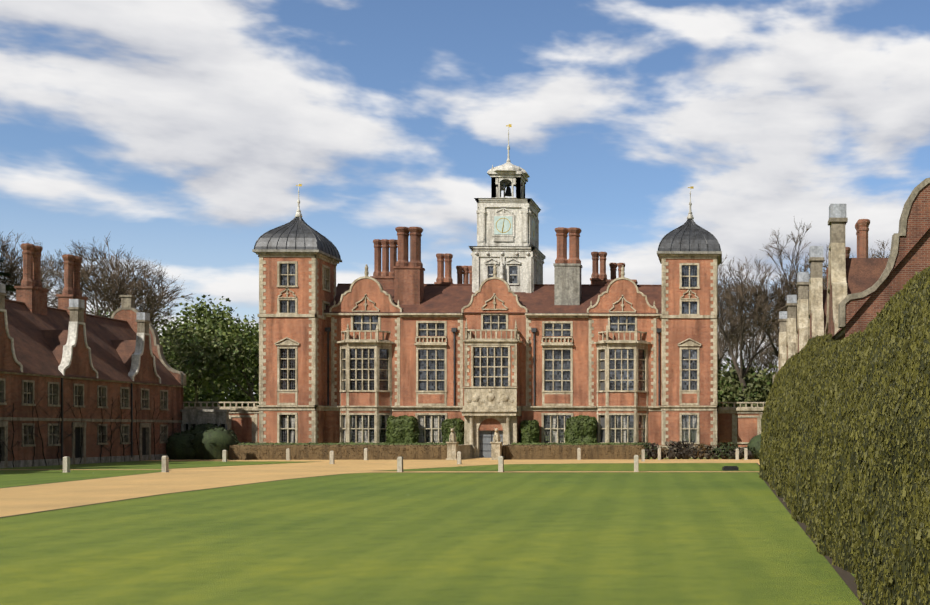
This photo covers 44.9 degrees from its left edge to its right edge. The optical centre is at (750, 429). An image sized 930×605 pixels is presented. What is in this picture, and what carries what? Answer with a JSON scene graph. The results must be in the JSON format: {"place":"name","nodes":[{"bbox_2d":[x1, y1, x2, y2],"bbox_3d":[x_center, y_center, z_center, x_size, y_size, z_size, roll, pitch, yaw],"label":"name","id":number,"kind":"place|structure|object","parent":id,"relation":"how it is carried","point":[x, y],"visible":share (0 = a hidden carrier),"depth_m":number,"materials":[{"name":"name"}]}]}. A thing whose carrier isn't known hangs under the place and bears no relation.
{"place":"outdoors","nodes":[
{"label":"outdoors","id":0,"kind":"place"},
{"bbox_2d":[0,458,864,604],"bbox_3d":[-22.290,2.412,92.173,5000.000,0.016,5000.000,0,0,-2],"label":"ground","id":1,"kind":"structure","parent":0,"point":[681,531],"depth_m":24.22,"materials":[{"name":"green plant"}]},
{"bbox_2d":[0,258,18,291],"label":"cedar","id":2,"kind":"object","parent":1,"relation":"on","point":[9,287],"visible":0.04,"depth_m":98.72,"materials":[{"name":"green plant"}]},
{"bbox_2d":[0,243,185,467],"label":"wing","id":3,"kind":"structure","parent":1,"relation":"on","point":[78,385],"depth_m":75.32,"materials":[{"name":"red brick"}]},
{"bbox_2d":[62,448,747,472],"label":"posts","id":4,"kind":"object","parent":1,"relation":"on","point":[66,464],"visible":0.9,"depth_m":60.79,"materials":[{"name":"stone"}]},
{"bbox_2d":[90,295,777,406],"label":"leafy trees","id":5,"kind":"object","parent":1,"relation":"on","point":[213,357],"visible":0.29,"depth_m":124.77,"materials":[{"name":"green plant"}]},
{"bbox_2d":[0,219,889,390],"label":"bare trees","id":6,"kind":"object","parent":1,"relation":"on","point":[763,323],"visible":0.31,"depth_m":116.70,"materials":[{"name":"brown plant"}]},
{"bbox_2d":[166,415,760,459],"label":"hedges","id":7,"kind":"object","parent":1,"relation":"on","point":[207,441],"visible":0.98,"depth_m":85.73,"materials":[{"name":"green plant"}]},
{"bbox_2d":[180,402,765,450],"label":"garden walls","id":8,"kind":"structure","parent":1,"relation":"on","point":[740,426],"depth_m":92.23,"materials":[{"name":"brick"}]},
{"bbox_2d":[252,123,721,457],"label":"hall","id":9,"kind":"structure","parent":1,"relation":"on","point":[502,338],"depth_m":91.87,"materials":[{"name":"brick"}]},
{"bbox_2d":[446,427,738,470],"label":"bridge and statues","id":10,"kind":"structure","parent":1,"relation":"on","point":[453,447],"depth_m":84.49,"materials":[{"name":"stone"}]},
{"bbox_2d":[759,266,929,604],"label":"yew hedge","id":11,"kind":"object","parent":1,"relation":"on","point":[844,462],"visible":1,"depth_m":16.66,"materials":[{"name":"green plant"}]},
{"bbox_2d":[773,178,929,381],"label":"wing","id":12,"kind":"structure","parent":1,"relation":"on","point":[855,296],"depth_m":42.47,"materials":[{"name":"red brick"}]},
{"bbox_2d":[0,0,929,397],"label":"sky","id":13,"kind":"structure","parent":0,"point":[184,131],"materials":[{"name":"blue"}]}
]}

